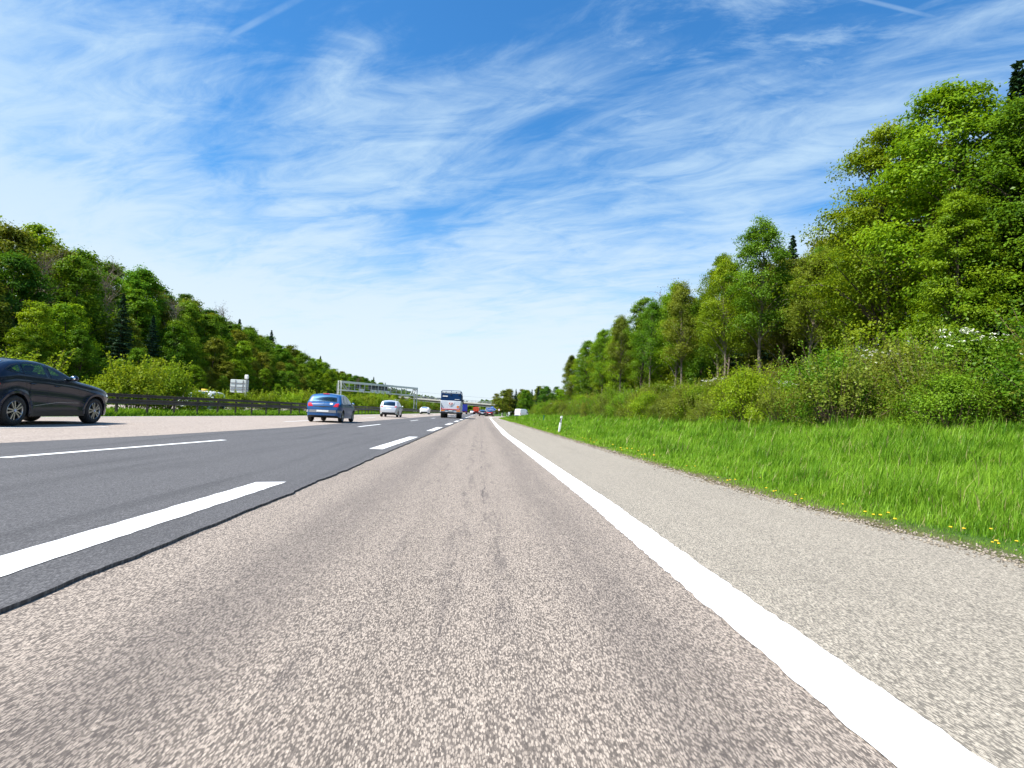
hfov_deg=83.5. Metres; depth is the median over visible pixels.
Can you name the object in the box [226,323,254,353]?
broadleaf tree
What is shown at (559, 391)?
broadleaf tree
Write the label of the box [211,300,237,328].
bare tree
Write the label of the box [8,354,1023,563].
ground
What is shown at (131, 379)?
shrub
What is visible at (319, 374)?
broadleaf tree
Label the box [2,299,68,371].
broadleaf tree
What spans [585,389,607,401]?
shrub
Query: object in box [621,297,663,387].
broadleaf tree
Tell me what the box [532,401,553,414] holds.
shrub
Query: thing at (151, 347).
spruce tree
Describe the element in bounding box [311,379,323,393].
broadleaf tree
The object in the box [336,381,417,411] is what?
sign gantry
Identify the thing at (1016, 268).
spruce tree
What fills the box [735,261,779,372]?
broadleaf tree
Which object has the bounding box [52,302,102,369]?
broadleaf tree
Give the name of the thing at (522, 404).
broadleaf tree
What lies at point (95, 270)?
broadleaf tree
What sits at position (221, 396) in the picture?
shrub
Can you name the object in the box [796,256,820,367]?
broadleaf tree
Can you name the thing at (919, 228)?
broadleaf tree
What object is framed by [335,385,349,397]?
broadleaf tree
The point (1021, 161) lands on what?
broadleaf tree
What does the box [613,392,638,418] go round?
shrub
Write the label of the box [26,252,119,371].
broadleaf tree
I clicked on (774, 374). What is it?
shrub
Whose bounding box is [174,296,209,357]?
broadleaf tree
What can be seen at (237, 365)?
broadleaf tree
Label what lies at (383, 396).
shrub
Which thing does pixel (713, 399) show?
shrub
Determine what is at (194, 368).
broadleaf tree
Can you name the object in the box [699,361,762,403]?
shrub
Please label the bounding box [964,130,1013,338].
spruce tree
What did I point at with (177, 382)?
shrub
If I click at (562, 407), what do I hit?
shrub
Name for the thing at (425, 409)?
fastback car
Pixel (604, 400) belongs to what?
shrub
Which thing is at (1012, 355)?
shrub
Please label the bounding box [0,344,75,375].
shrub
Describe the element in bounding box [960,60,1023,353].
spruce tree
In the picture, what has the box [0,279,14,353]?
broadleaf tree
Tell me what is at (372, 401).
shrub
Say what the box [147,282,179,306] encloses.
broadleaf tree
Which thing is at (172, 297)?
broadleaf tree
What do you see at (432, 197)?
sky
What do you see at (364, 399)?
shrub
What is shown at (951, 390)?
shrub
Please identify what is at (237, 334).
broadleaf tree
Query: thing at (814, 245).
broadleaf tree
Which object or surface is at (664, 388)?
shrub
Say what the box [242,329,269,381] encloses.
broadleaf tree
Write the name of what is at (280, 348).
broadleaf tree
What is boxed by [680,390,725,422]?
shrub
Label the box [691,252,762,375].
broadleaf tree
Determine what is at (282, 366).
broadleaf tree
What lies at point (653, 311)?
broadleaf tree
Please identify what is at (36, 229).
broadleaf tree
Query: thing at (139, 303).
broadleaf tree
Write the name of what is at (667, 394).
shrub
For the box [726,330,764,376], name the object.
spruce tree
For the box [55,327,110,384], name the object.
broadleaf tree
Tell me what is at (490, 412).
estate car
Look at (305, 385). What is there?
broadleaf tree
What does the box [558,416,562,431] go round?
marker post
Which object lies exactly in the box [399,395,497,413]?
road bridge
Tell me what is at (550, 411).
shrub
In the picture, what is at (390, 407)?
mpv car
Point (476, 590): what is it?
lane
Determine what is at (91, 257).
broadleaf tree
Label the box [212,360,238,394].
broadleaf tree
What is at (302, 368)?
broadleaf tree
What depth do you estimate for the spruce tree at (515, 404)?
215.04 m
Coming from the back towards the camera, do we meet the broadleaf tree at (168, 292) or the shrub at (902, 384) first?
the broadleaf tree at (168, 292)
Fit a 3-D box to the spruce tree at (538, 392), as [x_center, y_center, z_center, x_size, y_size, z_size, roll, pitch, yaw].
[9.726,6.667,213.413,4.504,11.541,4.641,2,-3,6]
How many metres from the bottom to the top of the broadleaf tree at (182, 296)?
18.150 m
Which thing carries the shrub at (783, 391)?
on the ground at (939, 535)
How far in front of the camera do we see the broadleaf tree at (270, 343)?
131.97 m
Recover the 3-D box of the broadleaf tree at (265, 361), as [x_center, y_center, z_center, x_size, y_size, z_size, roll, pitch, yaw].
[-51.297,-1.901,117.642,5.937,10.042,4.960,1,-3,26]
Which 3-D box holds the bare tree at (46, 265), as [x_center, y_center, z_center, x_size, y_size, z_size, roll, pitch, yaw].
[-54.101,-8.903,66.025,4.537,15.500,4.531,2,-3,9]
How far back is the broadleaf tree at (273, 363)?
122.11 m
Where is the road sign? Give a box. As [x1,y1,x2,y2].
[230,375,248,407]
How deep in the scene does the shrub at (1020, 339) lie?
9.96 m
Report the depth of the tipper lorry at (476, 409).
251.29 m
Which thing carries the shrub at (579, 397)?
on the ground at (939, 535)
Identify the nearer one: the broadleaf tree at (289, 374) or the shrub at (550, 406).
the shrub at (550, 406)
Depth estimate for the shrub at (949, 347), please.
13.12 m
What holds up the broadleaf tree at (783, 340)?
on the ground at (939, 535)
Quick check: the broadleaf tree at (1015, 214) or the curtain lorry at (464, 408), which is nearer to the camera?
the broadleaf tree at (1015, 214)
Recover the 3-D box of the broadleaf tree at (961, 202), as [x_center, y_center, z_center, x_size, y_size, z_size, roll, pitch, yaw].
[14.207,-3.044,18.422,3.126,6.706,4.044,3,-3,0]
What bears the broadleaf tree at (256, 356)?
on the ground at (939, 535)
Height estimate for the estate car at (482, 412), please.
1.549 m
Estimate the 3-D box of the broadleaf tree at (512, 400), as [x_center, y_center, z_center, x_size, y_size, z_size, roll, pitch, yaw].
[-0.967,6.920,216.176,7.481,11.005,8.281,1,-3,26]
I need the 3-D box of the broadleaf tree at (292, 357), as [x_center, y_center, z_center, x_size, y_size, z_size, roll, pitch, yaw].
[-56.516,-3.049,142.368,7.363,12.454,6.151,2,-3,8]
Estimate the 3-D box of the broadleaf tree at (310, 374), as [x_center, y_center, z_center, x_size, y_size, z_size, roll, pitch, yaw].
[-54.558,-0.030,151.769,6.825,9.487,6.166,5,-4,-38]
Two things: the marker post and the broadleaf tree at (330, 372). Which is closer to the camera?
the marker post
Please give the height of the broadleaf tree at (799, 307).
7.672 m
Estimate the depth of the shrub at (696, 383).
29.03 m
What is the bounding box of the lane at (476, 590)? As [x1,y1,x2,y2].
[0,414,897,767]
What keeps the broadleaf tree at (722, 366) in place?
on the ground at (939, 535)
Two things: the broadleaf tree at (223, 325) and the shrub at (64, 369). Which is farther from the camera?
the broadleaf tree at (223, 325)
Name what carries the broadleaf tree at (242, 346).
on the ground at (939, 535)
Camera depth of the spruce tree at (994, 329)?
17.67 m
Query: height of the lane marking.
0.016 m
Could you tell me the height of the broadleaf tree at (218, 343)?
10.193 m
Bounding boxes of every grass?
[41,406,423,416]
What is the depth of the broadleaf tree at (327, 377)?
164.98 m
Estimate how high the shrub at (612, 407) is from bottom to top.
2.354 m
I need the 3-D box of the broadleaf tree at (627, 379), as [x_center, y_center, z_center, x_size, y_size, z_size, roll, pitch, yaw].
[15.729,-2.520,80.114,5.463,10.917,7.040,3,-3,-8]
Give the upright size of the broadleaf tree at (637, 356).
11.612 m
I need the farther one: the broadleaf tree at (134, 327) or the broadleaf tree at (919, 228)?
the broadleaf tree at (134, 327)
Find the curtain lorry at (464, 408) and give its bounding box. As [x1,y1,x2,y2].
[462,404,467,413]
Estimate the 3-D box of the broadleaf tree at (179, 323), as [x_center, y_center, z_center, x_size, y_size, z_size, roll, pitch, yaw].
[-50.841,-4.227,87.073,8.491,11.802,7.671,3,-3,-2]
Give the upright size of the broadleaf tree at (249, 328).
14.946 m
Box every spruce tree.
[93,293,135,382]
[141,315,161,362]
[268,330,274,349]
[510,389,518,413]
[534,386,540,405]
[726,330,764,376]
[761,235,820,373]
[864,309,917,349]
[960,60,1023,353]
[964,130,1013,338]
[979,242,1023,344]
[992,197,1023,338]
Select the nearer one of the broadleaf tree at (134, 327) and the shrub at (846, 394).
the shrub at (846, 394)
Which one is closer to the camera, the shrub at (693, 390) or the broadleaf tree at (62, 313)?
the shrub at (693, 390)
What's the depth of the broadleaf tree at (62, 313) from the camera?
60.22 m
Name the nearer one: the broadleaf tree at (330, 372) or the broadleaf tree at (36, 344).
the broadleaf tree at (36, 344)
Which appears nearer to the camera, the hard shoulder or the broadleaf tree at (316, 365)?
the hard shoulder
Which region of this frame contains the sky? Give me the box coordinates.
[0,0,1023,402]
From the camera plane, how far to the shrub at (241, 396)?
46.23 m
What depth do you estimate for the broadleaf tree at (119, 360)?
64.31 m
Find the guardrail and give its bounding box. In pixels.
[107,393,439,413]
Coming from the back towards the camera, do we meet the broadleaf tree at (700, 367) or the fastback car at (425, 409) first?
the fastback car at (425, 409)
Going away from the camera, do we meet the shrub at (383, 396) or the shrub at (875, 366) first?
the shrub at (875, 366)
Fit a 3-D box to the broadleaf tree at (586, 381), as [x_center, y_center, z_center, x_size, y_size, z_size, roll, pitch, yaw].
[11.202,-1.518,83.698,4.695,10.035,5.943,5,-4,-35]
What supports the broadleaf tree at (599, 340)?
on the ground at (939, 535)
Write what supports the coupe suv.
on the lanes at (69, 428)
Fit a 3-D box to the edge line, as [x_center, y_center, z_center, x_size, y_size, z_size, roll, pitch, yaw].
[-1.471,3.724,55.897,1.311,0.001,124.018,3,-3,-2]
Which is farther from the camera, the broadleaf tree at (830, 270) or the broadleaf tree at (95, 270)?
the broadleaf tree at (95, 270)
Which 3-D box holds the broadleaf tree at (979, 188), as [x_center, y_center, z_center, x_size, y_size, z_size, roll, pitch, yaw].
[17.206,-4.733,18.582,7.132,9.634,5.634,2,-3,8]
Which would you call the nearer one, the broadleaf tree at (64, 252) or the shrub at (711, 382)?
the shrub at (711, 382)
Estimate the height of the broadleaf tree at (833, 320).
9.737 m
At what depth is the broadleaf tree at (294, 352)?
165.75 m
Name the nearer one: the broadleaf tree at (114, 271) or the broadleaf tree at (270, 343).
the broadleaf tree at (114, 271)
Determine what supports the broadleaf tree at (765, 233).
on the ground at (939, 535)
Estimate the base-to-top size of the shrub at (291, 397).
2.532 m
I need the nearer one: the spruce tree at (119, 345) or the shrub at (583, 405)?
the shrub at (583, 405)
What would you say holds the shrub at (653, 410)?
on the ground at (939, 535)
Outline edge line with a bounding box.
[490,417,996,767]
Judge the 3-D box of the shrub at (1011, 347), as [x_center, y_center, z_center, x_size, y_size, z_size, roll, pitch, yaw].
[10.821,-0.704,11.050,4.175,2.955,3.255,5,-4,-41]
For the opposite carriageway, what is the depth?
54.47 m
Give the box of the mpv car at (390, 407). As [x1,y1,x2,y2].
[380,400,402,416]
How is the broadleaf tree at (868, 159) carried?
on the ground at (939, 535)
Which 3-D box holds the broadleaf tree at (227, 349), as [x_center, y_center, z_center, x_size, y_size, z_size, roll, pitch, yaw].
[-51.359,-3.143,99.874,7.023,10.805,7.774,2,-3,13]
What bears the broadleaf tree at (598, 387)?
on the ground at (939, 535)
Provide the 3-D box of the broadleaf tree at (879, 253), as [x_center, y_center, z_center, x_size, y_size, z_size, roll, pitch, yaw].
[18.855,-4.753,29.278,5.414,10.295,4.453,2,-3,11]
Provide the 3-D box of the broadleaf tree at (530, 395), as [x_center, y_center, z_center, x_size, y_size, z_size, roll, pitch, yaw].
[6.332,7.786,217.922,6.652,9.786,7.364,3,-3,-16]
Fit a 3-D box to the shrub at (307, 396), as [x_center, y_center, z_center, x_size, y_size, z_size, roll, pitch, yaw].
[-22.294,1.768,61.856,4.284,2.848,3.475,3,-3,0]
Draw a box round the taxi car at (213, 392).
[176,389,224,409]
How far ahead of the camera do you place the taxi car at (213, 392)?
42.51 m
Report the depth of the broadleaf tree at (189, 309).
97.08 m
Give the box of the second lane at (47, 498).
[0,413,476,613]
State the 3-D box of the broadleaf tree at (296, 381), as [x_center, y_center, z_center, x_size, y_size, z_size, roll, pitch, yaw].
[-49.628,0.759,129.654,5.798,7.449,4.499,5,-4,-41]
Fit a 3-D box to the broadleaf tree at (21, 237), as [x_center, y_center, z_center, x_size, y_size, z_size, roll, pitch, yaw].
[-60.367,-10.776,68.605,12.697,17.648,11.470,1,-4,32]
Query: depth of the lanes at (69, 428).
18.03 m
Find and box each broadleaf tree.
[0,215,12,288]
[0,219,67,352]
[0,222,68,295]
[0,246,61,360]
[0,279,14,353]
[0,325,38,359]
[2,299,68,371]
[13,242,95,322]
[23,334,51,362]
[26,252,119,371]
[35,302,104,378]
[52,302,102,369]
[55,260,113,369]
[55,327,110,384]
[70,244,113,338]
[86,269,126,371]
[90,257,130,366]
[97,316,146,375]
[100,274,178,367]
[104,289,160,363]
[104,358,127,397]
[106,262,169,343]
[111,302,168,371]
[127,347,154,397]
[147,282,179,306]
[147,318,205,381]
[150,357,166,392]
[155,324,199,393]
[156,292,184,331]
[161,300,209,379]
[162,362,182,399]
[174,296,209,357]
[176,293,203,313]
[181,337,209,386]
[184,365,208,391]
[192,314,223,367]
[195,366,217,390]
[196,337,230,390]
[201,308,224,336]
[202,337,234,390]
[207,314,246,377]
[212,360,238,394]
[215,358,251,398]
[216,375,231,395]
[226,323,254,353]
[230,329,254,374]
[231,340,258,383]
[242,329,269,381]
[243,326,258,343]
[244,347,266,397]
[244,374,259,399]
[252,337,271,361]
[253,352,274,392]
[255,368,272,396]
[256,353,279,393]
[264,334,278,347]
[265,339,280,368]
[270,370,290,396]
[271,361,287,393]
[271,383,281,396]
[272,344,291,367]
[279,348,296,364]
[280,371,302,394]
[281,361,303,391]
[286,344,298,357]
[286,359,306,393]
[287,372,303,393]
[296,352,315,377]
[298,364,311,388]
[301,380,311,393]
[302,384,308,393]
[303,366,314,388]
[305,357,322,378]
[311,359,325,378]
[311,370,327,393]
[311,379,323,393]
[321,373,331,390]
[322,362,333,372]
[326,369,338,393]
[332,383,339,393]
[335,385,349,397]
[339,373,346,385]
[491,394,500,413]
[495,389,508,415]
[504,389,516,415]
[515,390,535,410]
[517,388,524,408]
[523,392,533,410]
[532,386,541,404]
[536,386,550,403]
[548,393,557,401]
[552,388,565,401]
[561,355,578,399]
[562,359,579,399]
[567,348,595,399]
[569,340,597,398]
[584,332,613,393]
[586,328,613,393]
[595,317,637,394]
[604,314,638,390]
[607,349,636,391]
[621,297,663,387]
[626,324,645,386]
[630,297,672,385]
[635,291,702,386]
[635,314,683,386]
[645,281,698,386]
[656,278,703,386]
[656,316,714,386]
[670,295,726,384]
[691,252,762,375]
[691,253,754,375]
[699,301,754,378]
[717,211,810,372]
[729,271,768,369]
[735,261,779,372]
[737,248,811,370]
[772,115,960,353]
[776,229,861,363]
[777,248,841,361]
[790,232,876,350]
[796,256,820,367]
[797,244,841,361]
[809,232,843,327]
[820,208,907,358]
[824,199,913,342]
[845,74,1023,363]
[868,138,994,326]
[894,187,1023,379]
[913,85,1023,342]
[978,147,1023,259]
[991,96,1022,237]
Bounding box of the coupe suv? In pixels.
[0,357,107,425]
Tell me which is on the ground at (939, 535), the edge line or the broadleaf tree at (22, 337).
the broadleaf tree at (22, 337)
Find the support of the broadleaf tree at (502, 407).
on the ground at (939, 535)
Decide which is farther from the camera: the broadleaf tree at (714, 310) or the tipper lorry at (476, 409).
the tipper lorry at (476, 409)
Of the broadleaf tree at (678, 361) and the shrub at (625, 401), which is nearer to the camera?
the shrub at (625, 401)
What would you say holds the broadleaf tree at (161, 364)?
on the ground at (939, 535)
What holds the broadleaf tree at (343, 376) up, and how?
on the ground at (939, 535)
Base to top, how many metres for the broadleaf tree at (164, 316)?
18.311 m
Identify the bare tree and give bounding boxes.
[20,240,72,311]
[92,255,131,379]
[162,292,184,352]
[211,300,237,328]
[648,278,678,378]
[705,296,735,377]
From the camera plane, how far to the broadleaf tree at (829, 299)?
26.99 m
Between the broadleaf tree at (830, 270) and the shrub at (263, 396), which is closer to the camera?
the broadleaf tree at (830, 270)
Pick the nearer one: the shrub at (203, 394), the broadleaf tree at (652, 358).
the shrub at (203, 394)
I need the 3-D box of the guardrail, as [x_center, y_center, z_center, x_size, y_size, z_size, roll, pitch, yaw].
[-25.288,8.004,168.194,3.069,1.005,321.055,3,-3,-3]
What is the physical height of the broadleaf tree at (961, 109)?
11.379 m
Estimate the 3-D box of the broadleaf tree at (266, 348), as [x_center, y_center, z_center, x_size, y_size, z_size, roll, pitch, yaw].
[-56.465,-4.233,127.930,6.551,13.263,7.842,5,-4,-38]
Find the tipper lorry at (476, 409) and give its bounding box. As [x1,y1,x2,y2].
[473,407,479,413]
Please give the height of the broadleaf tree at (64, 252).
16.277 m
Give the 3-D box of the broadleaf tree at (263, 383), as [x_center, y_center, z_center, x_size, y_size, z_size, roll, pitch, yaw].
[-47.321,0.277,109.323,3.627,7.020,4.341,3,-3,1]
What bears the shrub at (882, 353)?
on the ground at (939, 535)
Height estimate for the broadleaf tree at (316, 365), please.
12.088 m
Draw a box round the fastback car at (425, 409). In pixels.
[420,407,430,413]
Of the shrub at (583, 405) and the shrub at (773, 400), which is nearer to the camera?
the shrub at (773, 400)
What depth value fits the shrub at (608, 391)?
45.28 m
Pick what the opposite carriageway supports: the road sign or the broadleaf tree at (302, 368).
the road sign
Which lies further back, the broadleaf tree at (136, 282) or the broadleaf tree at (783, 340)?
the broadleaf tree at (136, 282)
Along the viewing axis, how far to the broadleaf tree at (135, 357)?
68.64 m
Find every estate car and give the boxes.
[478,410,486,415]
[486,410,494,415]
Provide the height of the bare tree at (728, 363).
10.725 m
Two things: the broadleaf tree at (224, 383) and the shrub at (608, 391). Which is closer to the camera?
the shrub at (608, 391)
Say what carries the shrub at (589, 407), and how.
on the ground at (939, 535)
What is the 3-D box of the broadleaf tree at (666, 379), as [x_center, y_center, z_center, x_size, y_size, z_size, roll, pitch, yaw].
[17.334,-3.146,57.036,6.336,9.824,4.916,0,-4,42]
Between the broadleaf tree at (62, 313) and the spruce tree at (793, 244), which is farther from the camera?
the broadleaf tree at (62, 313)
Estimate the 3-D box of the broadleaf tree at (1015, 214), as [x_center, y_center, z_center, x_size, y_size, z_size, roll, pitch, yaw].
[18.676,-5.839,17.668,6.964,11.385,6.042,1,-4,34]
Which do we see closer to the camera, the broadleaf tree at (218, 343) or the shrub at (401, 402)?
the broadleaf tree at (218, 343)
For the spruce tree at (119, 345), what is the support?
on the ground at (939, 535)
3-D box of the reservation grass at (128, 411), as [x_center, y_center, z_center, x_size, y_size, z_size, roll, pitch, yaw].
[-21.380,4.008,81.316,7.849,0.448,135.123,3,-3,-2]
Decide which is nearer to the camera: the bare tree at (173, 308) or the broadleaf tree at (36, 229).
the broadleaf tree at (36, 229)
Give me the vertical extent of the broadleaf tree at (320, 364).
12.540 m
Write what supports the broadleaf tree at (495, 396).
on the ground at (939, 535)
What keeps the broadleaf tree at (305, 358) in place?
on the ground at (939, 535)
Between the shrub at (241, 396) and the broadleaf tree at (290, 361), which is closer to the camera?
the shrub at (241, 396)
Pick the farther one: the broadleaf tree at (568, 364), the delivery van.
the delivery van
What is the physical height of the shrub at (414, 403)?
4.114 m
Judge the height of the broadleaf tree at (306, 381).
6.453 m
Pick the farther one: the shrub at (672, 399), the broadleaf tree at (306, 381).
the broadleaf tree at (306, 381)
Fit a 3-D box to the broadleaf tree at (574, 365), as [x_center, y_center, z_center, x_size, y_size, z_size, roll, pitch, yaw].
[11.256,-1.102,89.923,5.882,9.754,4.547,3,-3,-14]
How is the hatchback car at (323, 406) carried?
on the lanes at (69, 428)
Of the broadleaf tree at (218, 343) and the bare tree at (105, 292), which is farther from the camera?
the broadleaf tree at (218, 343)
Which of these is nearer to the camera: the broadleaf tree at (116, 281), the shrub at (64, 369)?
the shrub at (64, 369)
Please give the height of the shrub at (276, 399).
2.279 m
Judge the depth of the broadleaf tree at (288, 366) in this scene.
132.36 m
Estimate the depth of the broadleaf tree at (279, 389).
114.25 m
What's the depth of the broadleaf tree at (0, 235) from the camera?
71.58 m
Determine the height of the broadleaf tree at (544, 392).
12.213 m
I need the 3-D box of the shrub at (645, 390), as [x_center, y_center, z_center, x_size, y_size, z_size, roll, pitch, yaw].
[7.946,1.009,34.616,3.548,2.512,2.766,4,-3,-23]
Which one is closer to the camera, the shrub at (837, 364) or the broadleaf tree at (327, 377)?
the shrub at (837, 364)
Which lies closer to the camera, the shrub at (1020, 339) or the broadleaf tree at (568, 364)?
the shrub at (1020, 339)
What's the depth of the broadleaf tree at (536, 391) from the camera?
246.20 m
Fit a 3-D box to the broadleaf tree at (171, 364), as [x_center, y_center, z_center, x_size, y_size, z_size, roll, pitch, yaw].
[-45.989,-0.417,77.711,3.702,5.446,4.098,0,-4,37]
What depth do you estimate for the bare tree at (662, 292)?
63.85 m
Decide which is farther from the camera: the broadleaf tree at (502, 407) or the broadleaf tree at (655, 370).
the broadleaf tree at (502, 407)
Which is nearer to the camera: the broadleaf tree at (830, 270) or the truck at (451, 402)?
the broadleaf tree at (830, 270)
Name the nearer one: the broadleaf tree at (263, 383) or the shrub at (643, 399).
the shrub at (643, 399)
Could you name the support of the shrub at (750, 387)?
on the ground at (939, 535)
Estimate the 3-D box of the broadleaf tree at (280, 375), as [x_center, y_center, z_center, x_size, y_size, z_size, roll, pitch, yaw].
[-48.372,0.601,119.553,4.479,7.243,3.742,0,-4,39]
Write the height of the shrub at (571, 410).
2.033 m
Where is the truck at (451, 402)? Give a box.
[440,390,463,417]
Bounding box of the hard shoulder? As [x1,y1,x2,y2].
[487,417,1023,767]
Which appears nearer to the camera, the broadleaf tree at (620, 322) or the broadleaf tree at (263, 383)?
the broadleaf tree at (620, 322)
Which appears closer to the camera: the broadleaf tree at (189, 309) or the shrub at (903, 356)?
the shrub at (903, 356)
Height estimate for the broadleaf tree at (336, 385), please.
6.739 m
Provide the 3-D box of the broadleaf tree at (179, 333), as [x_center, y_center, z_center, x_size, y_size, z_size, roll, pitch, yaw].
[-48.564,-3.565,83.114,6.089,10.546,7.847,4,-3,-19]
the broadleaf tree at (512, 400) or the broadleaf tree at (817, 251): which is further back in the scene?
the broadleaf tree at (512, 400)
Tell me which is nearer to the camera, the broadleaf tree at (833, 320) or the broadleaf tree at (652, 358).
the broadleaf tree at (833, 320)
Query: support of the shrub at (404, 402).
on the ground at (939, 535)
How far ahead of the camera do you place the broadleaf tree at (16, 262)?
62.34 m
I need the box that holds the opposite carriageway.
[106,405,418,411]
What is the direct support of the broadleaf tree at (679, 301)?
on the ground at (939, 535)
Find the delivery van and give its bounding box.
[515,409,527,415]
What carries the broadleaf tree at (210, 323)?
on the ground at (939, 535)
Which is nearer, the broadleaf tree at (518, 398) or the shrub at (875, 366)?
the shrub at (875, 366)
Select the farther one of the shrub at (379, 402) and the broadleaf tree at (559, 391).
the broadleaf tree at (559, 391)
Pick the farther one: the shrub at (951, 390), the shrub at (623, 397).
the shrub at (623, 397)
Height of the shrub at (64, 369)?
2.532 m
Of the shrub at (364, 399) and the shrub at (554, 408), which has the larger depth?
the shrub at (364, 399)
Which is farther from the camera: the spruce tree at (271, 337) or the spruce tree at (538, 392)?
the spruce tree at (538, 392)
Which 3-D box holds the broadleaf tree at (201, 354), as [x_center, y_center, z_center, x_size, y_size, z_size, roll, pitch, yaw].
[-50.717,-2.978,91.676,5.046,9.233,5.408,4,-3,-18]
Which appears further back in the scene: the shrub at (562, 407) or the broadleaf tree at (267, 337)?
the broadleaf tree at (267, 337)
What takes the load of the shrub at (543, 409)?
on the ground at (939, 535)
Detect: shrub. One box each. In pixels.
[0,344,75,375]
[33,359,90,384]
[81,351,177,408]
[123,354,213,411]
[178,387,221,409]
[208,389,239,409]
[224,390,256,409]
[249,389,275,410]
[261,390,286,409]
[276,387,305,410]
[285,386,314,410]
[345,394,367,410]
[353,394,372,410]
[354,392,379,410]
[358,391,385,410]
[370,391,393,400]
[396,398,411,411]
[398,398,408,411]
[403,398,418,408]
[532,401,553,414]
[537,401,553,414]
[544,402,552,414]
[546,398,565,413]
[548,400,563,414]
[555,401,568,415]
[562,400,578,415]
[571,392,589,402]
[574,399,591,416]
[581,397,595,415]
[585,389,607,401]
[589,384,626,413]
[592,394,615,417]
[603,382,653,417]
[605,386,630,416]
[613,379,666,418]
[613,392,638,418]
[622,385,664,421]
[630,375,681,408]
[642,393,675,419]
[656,377,718,421]
[658,387,675,409]
[669,377,716,418]
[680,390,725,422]
[682,376,715,408]
[697,378,763,421]
[698,373,729,411]
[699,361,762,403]
[703,355,787,424]
[748,355,811,408]
[752,378,822,424]
[765,377,811,415]
[766,336,919,424]
[774,326,897,414]
[778,346,906,427]
[829,343,916,414]
[839,325,991,413]
[861,341,905,395]
[868,311,1023,419]
[872,345,1023,424]
[879,358,1023,430]
[957,279,1023,419]
[974,325,1023,385]
[991,323,1023,412]
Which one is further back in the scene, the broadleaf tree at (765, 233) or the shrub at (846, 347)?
the broadleaf tree at (765, 233)
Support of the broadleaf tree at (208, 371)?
on the ground at (939, 535)
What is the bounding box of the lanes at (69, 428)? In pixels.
[0,413,464,442]
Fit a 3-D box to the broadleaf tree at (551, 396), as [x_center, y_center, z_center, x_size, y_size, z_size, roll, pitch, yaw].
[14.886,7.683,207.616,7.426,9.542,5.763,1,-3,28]
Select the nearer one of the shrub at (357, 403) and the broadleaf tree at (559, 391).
the shrub at (357, 403)
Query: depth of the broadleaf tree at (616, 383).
67.74 m
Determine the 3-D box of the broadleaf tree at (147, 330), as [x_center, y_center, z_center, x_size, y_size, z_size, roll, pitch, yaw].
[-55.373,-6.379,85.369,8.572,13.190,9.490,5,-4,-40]
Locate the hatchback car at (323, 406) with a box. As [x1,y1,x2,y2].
[306,393,354,422]
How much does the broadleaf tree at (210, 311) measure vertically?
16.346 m
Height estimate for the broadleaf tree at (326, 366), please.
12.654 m
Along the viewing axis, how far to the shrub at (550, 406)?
77.10 m
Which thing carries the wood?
on the ground at (939, 535)
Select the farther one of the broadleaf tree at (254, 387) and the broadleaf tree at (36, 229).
the broadleaf tree at (254, 387)
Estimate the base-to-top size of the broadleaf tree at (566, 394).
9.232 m

